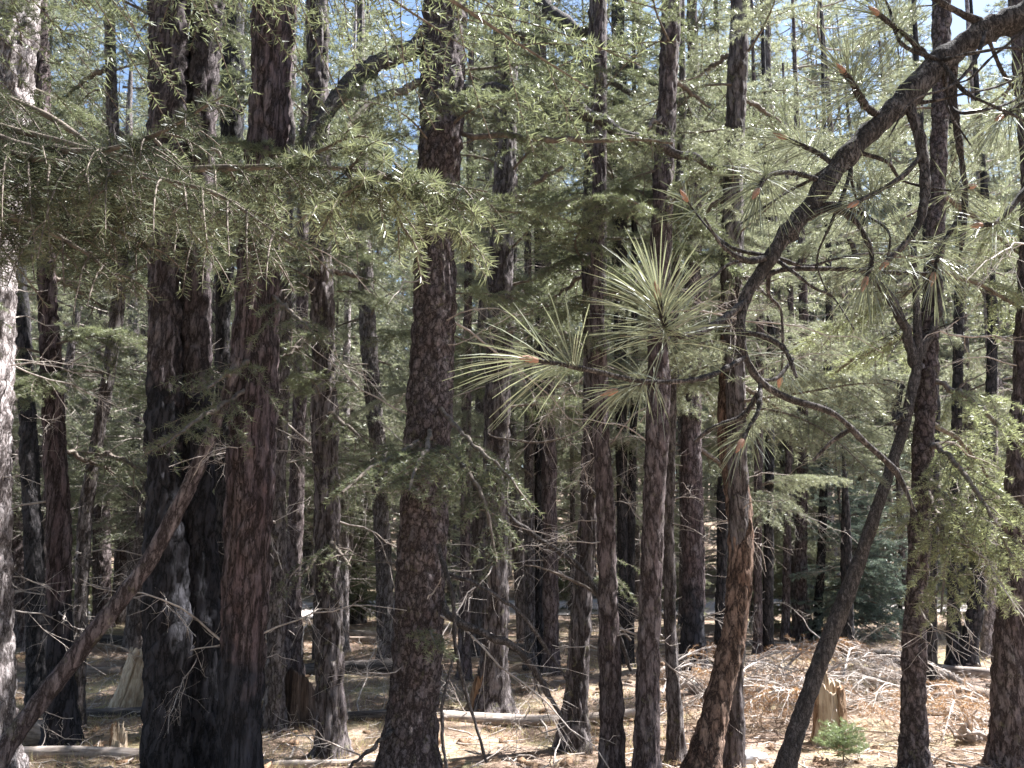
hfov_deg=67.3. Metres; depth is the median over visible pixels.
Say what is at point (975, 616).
tree
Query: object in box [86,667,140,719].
fallen log
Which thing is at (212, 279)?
pine tree
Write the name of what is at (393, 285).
pine tree
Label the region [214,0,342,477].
fir tree
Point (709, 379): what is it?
fir tree
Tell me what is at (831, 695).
tree stump
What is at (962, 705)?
fallen branch
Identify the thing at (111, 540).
young fir
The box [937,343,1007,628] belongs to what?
young fir
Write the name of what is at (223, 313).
fir tree
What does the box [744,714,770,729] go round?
fallen branch
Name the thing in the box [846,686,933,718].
fallen branch
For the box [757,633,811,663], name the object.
fallen branch
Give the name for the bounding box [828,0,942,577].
fir tree
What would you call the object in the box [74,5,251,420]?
pine tree
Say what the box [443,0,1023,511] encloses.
pine tree
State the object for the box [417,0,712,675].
fir tree
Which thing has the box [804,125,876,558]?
pine tree
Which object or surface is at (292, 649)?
fir tree
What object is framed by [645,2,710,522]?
fir tree
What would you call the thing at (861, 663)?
fallen branch
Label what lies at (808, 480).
fir tree
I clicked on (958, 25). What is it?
sky
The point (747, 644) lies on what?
fallen log
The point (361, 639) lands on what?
fallen log
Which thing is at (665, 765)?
twig litter
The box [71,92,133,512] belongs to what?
fir tree
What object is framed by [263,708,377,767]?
fallen log
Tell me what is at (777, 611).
young fir
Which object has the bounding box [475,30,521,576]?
pine tree
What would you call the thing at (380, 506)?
fir tree
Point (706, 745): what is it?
pine tree
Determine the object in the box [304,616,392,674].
fallen log
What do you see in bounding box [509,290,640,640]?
young fir
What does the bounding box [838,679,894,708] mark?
fallen branch
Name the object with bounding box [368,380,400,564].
young fir
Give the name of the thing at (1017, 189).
fir tree
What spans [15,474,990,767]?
ground
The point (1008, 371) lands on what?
young fir
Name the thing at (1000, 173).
fir tree
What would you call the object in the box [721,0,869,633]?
fir tree
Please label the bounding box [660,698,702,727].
fallen branch
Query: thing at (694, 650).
fallen branch
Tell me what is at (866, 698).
fallen branch
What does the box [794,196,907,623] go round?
fir tree
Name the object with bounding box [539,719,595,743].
fallen stick
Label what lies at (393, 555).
young fir
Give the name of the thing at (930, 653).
fir tree
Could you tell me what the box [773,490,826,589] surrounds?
young fir
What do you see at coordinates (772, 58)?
fir tree
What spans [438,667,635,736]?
fallen log
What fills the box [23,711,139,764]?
fallen log
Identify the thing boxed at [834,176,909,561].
fir tree
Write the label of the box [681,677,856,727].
fallen branch
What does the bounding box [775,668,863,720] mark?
fallen branch
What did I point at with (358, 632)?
fallen log
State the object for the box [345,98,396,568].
fir tree
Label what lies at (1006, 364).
pine tree
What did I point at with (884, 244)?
pine tree
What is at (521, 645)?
fallen log
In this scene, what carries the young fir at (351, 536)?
on the ground at (563, 636)
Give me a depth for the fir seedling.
5.67 m
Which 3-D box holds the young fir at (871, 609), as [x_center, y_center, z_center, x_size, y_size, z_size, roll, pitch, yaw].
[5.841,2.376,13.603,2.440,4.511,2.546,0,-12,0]
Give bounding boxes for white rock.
[745,749,768,763]
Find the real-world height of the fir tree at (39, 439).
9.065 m
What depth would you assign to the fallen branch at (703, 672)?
7.38 m
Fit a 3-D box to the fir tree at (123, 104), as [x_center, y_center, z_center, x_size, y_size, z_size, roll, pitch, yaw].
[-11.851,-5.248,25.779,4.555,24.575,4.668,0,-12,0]
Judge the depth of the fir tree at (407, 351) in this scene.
16.07 m
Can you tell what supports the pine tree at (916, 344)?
on the ground at (563, 636)
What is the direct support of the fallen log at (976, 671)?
on the ground at (563, 636)
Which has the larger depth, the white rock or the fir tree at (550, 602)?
the fir tree at (550, 602)
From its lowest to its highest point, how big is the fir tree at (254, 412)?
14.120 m
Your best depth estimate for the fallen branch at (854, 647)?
9.80 m
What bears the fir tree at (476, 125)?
on the ground at (563, 636)
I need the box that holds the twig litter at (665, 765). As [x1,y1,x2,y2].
[16,610,998,767]
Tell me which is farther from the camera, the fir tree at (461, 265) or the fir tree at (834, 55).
the fir tree at (834, 55)
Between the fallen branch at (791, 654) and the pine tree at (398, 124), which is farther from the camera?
the pine tree at (398, 124)
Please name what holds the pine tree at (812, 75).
on the ground at (563, 636)
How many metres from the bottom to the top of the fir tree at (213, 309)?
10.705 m
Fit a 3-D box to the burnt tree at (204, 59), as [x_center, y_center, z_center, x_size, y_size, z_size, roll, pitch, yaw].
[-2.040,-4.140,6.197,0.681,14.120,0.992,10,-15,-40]
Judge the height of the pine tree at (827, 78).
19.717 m
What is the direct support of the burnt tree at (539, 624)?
on the ground at (563, 636)
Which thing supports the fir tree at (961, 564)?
on the ground at (563, 636)
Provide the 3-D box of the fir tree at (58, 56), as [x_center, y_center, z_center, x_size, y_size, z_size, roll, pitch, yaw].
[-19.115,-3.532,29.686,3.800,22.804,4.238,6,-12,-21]
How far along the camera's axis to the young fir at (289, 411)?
12.27 m
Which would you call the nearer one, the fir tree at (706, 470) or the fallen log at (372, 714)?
the fallen log at (372, 714)
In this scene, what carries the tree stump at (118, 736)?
on the ground at (563, 636)
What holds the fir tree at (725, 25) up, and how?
on the ground at (563, 636)
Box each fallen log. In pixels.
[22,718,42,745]
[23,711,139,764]
[86,640,123,677]
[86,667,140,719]
[99,634,122,644]
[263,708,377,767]
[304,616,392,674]
[344,636,392,721]
[349,629,376,636]
[349,636,376,643]
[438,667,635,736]
[508,637,523,649]
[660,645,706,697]
[706,616,816,648]
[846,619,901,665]
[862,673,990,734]
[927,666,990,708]
[938,641,992,677]
[938,669,971,685]
[955,685,989,698]
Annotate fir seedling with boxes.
[812,716,869,760]
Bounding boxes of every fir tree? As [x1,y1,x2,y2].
[0,0,676,317]
[11,0,148,745]
[11,269,107,647]
[12,0,236,731]
[26,2,81,332]
[27,0,103,506]
[30,218,95,521]
[33,22,105,494]
[34,1,119,500]
[35,61,145,632]
[36,27,147,627]
[48,30,73,101]
[57,0,356,635]
[62,129,146,567]
[63,0,188,539]
[65,13,212,652]
[65,64,125,558]
[67,0,220,624]
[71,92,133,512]
[80,0,406,767]
[123,4,250,499]
[179,0,418,759]
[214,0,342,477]
[214,28,408,735]
[231,0,724,767]
[283,21,375,675]
[286,0,411,653]
[290,0,478,658]
[291,0,408,515]
[291,162,340,566]
[292,0,377,593]
[307,0,413,623]
[333,88,407,623]
[343,0,584,681]
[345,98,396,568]
[353,0,707,713]
[365,138,478,599]
[375,91,475,558]
[380,225,408,456]
[382,222,407,523]
[383,246,412,504]
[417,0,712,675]
[445,0,533,657]
[450,0,644,671]
[450,3,521,599]
[451,1,493,528]
[451,149,493,503]
[453,20,627,578]
[456,21,579,642]
[469,0,749,754]
[471,159,582,560]
[483,0,581,590]
[489,0,746,665]
[489,0,753,767]
[514,11,582,529]
[529,0,881,767]
[551,5,719,665]
[559,0,833,674]
[561,0,678,597]
[583,0,757,766]
[590,0,909,767]
[609,0,712,479]
[611,0,703,528]
[638,0,834,664]
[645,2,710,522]
[671,168,716,522]
[673,0,775,519]
[674,0,829,604]
[674,0,872,653]
[677,81,751,566]
[698,0,785,443]
[701,0,855,654]
[709,0,809,585]
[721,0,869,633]
[727,63,853,641]
[746,0,881,641]
[749,44,841,587]
[771,73,841,588]
[784,0,910,640]
[788,0,1023,767]
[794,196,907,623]
[805,1,911,554]
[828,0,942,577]
[831,0,1019,690]
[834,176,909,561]
[849,89,909,516]
[855,0,962,596]
[862,158,976,535]
[872,0,998,588]
[882,97,1015,576]
[883,0,1011,592]
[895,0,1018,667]
[898,0,1023,767]
[939,0,1019,657]
[961,57,1014,397]
[966,153,1018,497]
[970,73,1019,373]
[979,0,1020,345]
[996,0,1020,203]
[998,181,1020,444]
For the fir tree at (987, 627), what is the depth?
11.96 m
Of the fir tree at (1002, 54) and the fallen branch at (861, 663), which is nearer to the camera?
the fallen branch at (861, 663)
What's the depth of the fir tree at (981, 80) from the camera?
35.16 m
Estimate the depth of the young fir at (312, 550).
25.57 m
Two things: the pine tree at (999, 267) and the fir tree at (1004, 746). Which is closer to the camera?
the fir tree at (1004, 746)
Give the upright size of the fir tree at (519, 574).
11.762 m
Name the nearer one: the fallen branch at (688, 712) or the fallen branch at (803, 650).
the fallen branch at (688, 712)
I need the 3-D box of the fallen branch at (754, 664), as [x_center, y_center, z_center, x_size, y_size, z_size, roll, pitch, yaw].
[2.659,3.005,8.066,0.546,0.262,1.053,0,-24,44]
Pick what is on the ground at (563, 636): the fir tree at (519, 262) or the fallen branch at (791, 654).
the fir tree at (519, 262)
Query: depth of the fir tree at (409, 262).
27.11 m
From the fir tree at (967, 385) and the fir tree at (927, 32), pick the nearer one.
the fir tree at (967, 385)
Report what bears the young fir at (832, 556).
on the ground at (563, 636)
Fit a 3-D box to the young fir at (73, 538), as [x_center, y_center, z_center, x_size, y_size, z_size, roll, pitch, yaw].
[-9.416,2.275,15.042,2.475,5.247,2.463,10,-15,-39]
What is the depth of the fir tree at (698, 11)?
29.21 m
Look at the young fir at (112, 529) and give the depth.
24.04 m
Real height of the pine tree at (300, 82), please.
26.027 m
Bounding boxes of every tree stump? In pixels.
[108,647,143,707]
[109,721,127,747]
[284,666,316,728]
[462,672,483,710]
[809,671,851,748]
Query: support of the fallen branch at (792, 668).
on the ground at (563, 636)
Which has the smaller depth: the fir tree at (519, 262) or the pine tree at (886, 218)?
the fir tree at (519, 262)
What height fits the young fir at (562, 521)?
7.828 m
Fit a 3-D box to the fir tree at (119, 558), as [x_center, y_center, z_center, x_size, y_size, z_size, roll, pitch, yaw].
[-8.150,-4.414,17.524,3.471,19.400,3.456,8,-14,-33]
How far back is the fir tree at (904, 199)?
30.41 m
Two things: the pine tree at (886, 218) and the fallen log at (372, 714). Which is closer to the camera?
the fallen log at (372, 714)
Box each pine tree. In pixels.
[0,0,145,767]
[11,7,92,553]
[11,96,146,651]
[32,2,136,489]
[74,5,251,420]
[83,49,219,424]
[129,8,251,377]
[232,38,302,318]
[238,11,368,614]
[336,38,419,560]
[379,136,415,551]
[382,99,485,564]
[397,26,523,587]
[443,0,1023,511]
[459,48,577,551]
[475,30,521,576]
[517,0,642,604]
[557,74,644,597]
[609,165,717,625]
[679,0,826,767]
[743,0,906,591]
[744,0,949,619]
[748,0,951,551]
[773,238,982,767]
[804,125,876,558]
[833,0,1012,571]
[868,104,999,505]
[869,144,981,534]
[870,167,918,453]
[910,67,1015,465]
[922,39,1020,457]
[991,149,1019,271]
[998,144,1019,465]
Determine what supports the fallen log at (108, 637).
on the ground at (563, 636)
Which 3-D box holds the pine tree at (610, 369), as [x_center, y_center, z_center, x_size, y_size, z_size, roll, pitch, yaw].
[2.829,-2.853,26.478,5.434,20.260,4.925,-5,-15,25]
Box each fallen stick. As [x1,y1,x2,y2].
[448,724,545,739]
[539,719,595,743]
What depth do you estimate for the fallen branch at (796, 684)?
6.76 m
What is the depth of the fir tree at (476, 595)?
11.85 m
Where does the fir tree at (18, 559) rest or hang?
on the ground at (563, 636)
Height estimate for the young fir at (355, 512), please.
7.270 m
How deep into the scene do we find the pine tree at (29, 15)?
5.76 m
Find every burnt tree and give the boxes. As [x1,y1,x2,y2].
[12,245,94,708]
[16,0,337,767]
[144,0,225,767]
[508,3,571,668]
[876,117,1010,665]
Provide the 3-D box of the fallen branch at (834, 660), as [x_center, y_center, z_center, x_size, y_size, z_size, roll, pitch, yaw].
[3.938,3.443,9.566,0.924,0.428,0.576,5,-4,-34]
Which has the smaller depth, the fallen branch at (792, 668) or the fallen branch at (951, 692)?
the fallen branch at (951, 692)
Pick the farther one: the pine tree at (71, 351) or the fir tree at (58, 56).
the fir tree at (58, 56)
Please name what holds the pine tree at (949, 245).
on the ground at (563, 636)
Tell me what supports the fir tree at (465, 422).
on the ground at (563, 636)
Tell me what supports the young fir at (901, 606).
on the ground at (563, 636)
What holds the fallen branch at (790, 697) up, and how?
on the fallen branch at (746, 679)
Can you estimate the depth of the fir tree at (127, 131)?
14.96 m
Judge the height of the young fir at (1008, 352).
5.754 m
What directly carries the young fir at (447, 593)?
on the ground at (563, 636)
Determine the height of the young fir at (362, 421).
9.247 m
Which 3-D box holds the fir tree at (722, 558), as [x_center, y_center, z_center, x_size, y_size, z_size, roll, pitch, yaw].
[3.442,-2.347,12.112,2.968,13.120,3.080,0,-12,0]
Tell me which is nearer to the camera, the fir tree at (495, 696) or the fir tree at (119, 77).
the fir tree at (495, 696)
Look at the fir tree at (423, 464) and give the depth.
5.25 m
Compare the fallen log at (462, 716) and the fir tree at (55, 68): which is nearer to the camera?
the fallen log at (462, 716)
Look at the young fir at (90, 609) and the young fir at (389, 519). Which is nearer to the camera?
the young fir at (90, 609)
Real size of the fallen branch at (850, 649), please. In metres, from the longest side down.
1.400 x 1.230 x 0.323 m
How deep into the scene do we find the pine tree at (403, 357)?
18.36 m
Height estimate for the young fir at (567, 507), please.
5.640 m
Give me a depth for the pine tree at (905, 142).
28.79 m
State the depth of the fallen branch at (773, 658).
9.82 m
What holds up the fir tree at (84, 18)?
on the ground at (563, 636)
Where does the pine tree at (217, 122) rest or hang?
on the ground at (563, 636)
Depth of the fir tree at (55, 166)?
1.84 m
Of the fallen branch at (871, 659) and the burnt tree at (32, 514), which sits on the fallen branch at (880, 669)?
the fallen branch at (871, 659)
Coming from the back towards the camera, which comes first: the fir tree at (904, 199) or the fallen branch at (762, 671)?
the fir tree at (904, 199)
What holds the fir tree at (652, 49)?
on the ground at (563, 636)
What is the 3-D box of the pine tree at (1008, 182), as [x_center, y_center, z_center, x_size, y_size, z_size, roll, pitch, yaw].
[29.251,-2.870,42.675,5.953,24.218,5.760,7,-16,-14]
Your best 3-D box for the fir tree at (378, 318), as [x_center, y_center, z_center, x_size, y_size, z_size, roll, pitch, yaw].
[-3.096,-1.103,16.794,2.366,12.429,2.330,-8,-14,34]
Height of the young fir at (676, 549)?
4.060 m
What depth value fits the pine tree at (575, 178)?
14.22 m
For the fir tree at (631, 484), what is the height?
13.120 m
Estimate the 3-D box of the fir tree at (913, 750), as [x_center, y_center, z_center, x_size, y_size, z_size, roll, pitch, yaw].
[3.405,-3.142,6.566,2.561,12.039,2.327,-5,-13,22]
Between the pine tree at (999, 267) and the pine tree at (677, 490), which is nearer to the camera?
the pine tree at (677, 490)
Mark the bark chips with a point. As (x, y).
(563, 762)
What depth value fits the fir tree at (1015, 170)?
33.62 m
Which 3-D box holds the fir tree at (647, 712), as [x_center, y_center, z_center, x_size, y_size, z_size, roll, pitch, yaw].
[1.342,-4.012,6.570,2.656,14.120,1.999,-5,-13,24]
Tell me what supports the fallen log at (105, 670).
on the ground at (563, 636)
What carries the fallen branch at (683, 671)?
on the fallen branch at (703, 672)
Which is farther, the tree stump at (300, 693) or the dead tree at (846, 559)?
the dead tree at (846, 559)
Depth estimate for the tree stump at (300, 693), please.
6.86 m
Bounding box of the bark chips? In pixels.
[15,638,989,767]
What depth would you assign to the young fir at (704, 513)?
23.81 m
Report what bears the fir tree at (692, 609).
on the ground at (563, 636)
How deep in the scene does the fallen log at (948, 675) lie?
9.25 m
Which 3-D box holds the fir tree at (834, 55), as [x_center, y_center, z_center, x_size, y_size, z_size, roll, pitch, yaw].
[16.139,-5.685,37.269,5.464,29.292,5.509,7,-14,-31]
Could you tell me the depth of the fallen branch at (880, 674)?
8.56 m
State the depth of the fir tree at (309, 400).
25.01 m
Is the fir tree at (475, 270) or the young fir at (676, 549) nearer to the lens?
the young fir at (676, 549)
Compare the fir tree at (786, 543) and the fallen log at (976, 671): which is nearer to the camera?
the fallen log at (976, 671)
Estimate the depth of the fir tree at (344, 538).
12.84 m
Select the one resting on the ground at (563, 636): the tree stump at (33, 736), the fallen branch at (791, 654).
the tree stump at (33, 736)
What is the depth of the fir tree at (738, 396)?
6.32 m
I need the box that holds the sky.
[48,0,1020,469]
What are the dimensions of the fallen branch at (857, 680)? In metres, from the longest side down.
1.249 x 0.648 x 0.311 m
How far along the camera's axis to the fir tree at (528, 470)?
10.39 m
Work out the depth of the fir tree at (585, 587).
6.61 m
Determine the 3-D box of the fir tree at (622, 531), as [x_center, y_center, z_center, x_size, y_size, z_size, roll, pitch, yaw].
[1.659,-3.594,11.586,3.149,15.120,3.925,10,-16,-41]
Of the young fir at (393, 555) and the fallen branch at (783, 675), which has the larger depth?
the young fir at (393, 555)
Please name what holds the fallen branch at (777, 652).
on the fallen branch at (861, 663)
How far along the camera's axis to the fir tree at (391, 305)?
53.07 m
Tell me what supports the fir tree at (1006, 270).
on the ground at (563, 636)
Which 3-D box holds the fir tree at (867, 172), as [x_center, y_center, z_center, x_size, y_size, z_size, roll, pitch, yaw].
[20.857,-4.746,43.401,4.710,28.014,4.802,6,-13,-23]
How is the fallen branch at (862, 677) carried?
on the ground at (563, 636)
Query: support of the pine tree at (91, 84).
on the ground at (563, 636)
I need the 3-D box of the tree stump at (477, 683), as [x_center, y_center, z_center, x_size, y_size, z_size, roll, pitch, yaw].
[-0.345,2.996,7.606,0.294,0.516,0.295,0,-12,0]
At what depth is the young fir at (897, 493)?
14.89 m
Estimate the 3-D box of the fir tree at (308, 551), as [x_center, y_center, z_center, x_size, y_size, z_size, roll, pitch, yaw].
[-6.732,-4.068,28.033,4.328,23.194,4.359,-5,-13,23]
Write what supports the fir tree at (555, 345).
on the ground at (563, 636)
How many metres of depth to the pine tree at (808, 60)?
29.76 m
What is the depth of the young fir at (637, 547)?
16.60 m
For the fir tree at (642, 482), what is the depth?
30.35 m
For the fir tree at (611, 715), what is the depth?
5.88 m
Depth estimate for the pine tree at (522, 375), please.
28.25 m
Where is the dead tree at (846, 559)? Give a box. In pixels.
[802,447,860,657]
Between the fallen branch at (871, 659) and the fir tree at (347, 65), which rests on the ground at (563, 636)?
the fir tree at (347, 65)
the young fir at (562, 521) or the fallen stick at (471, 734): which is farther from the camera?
the young fir at (562, 521)
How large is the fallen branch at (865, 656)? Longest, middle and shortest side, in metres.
1.426 x 0.740 x 0.355 m
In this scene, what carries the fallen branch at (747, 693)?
on the ground at (563, 636)
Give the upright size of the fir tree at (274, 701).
13.120 m
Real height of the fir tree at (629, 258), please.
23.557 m
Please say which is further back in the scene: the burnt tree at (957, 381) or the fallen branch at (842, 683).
the burnt tree at (957, 381)
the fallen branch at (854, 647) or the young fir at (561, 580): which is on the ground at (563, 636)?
the young fir at (561, 580)
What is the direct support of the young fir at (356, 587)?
on the ground at (563, 636)
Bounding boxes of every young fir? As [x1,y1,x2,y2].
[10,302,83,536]
[19,255,211,624]
[35,386,78,604]
[70,442,118,617]
[71,506,116,583]
[110,491,120,586]
[133,81,400,639]
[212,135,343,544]
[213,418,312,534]
[285,212,399,660]
[286,210,404,623]
[301,530,314,589]
[302,457,394,623]
[367,356,409,592]
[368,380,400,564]
[394,411,471,611]
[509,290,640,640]
[556,469,598,587]
[557,486,598,611]
[557,490,578,519]
[574,277,678,620]
[638,431,717,583]
[638,466,714,614]
[703,459,716,582]
[705,476,783,633]
[747,357,877,627]
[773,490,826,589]
[780,397,907,642]
[829,284,964,630]
[857,445,947,630]
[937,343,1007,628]
[946,336,1013,512]
[998,321,1013,526]
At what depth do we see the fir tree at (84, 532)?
6.97 m
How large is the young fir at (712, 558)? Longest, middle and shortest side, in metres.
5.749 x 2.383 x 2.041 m
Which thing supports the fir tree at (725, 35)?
on the ground at (563, 636)
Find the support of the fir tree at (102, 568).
on the ground at (563, 636)
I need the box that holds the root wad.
[947,701,988,744]
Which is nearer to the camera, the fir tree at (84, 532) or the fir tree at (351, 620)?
the fir tree at (84, 532)
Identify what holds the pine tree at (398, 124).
on the ground at (563, 636)
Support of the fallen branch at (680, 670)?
on the ground at (563, 636)
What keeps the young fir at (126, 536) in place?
on the ground at (563, 636)
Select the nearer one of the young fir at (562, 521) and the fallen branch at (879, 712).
the fallen branch at (879, 712)
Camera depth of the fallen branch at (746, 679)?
6.97 m
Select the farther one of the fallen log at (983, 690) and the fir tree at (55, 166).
the fallen log at (983, 690)
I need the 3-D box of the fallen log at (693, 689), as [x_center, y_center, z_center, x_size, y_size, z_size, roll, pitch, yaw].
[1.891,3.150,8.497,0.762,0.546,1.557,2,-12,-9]
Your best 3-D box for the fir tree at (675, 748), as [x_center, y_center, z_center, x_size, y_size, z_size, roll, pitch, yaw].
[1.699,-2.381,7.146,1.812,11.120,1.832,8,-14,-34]
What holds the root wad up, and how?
on the ground at (563, 636)
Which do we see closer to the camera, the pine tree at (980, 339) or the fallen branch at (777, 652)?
the fallen branch at (777, 652)
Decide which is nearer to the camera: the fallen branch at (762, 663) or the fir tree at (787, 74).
the fallen branch at (762, 663)
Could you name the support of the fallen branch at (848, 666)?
on the ground at (563, 636)
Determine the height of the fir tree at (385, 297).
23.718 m
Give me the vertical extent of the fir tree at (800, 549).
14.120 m
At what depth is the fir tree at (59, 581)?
6.40 m
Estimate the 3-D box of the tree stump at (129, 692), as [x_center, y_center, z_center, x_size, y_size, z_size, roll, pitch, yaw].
[-3.682,2.839,7.535,0.485,0.706,0.438,0,-12,0]
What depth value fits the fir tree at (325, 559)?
6.19 m
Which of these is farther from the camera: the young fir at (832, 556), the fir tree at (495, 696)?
the young fir at (832, 556)
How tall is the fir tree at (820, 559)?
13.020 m
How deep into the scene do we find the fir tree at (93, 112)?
28.39 m
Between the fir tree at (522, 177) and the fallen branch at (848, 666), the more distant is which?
the fir tree at (522, 177)
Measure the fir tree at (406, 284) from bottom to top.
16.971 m
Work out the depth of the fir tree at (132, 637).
12.03 m
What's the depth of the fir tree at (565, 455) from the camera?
16.78 m
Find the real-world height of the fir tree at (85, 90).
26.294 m
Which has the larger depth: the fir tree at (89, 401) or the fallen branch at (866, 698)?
the fir tree at (89, 401)
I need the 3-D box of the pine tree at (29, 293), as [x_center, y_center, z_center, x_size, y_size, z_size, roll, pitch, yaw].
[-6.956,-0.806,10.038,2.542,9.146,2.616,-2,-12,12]
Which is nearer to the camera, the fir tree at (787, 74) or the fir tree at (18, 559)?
the fir tree at (18, 559)
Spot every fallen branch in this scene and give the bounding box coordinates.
[660,657,713,692]
[660,658,707,690]
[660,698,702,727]
[678,641,748,670]
[680,664,768,710]
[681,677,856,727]
[683,674,835,714]
[701,648,802,682]
[743,658,793,680]
[743,672,779,696]
[744,641,850,681]
[744,655,785,678]
[744,662,848,701]
[744,662,851,697]
[744,681,800,722]
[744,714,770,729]
[745,652,794,666]
[747,680,802,711]
[751,668,955,728]
[752,673,876,720]
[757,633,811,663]
[772,661,840,685]
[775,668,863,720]
[778,648,812,666]
[782,628,889,671]
[796,653,892,678]
[798,643,899,684]
[800,664,870,698]
[801,653,843,670]
[805,637,872,659]
[811,689,937,742]
[827,647,972,687]
[830,665,933,690]
[836,662,887,675]
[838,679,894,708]
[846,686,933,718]
[847,700,934,737]
[850,654,899,673]
[862,656,901,689]
[887,677,989,725]
[926,679,989,745]
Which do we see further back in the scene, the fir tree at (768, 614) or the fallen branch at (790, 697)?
the fir tree at (768, 614)
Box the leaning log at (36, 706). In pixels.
[0,357,242,767]
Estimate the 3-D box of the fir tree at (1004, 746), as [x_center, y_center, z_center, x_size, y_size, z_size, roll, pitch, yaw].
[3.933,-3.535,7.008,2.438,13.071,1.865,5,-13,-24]
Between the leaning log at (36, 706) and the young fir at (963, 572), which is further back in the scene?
the young fir at (963, 572)
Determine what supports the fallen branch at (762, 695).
on the fallen branch at (746, 679)
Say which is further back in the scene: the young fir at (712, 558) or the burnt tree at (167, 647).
the young fir at (712, 558)
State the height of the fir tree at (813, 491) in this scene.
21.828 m
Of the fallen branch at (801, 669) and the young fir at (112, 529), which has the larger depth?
the young fir at (112, 529)
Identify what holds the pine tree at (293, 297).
on the ground at (563, 636)
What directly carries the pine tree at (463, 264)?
on the ground at (563, 636)
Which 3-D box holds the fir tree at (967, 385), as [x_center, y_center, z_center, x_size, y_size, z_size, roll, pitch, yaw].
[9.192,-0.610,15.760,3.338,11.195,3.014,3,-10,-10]
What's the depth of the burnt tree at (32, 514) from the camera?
8.32 m

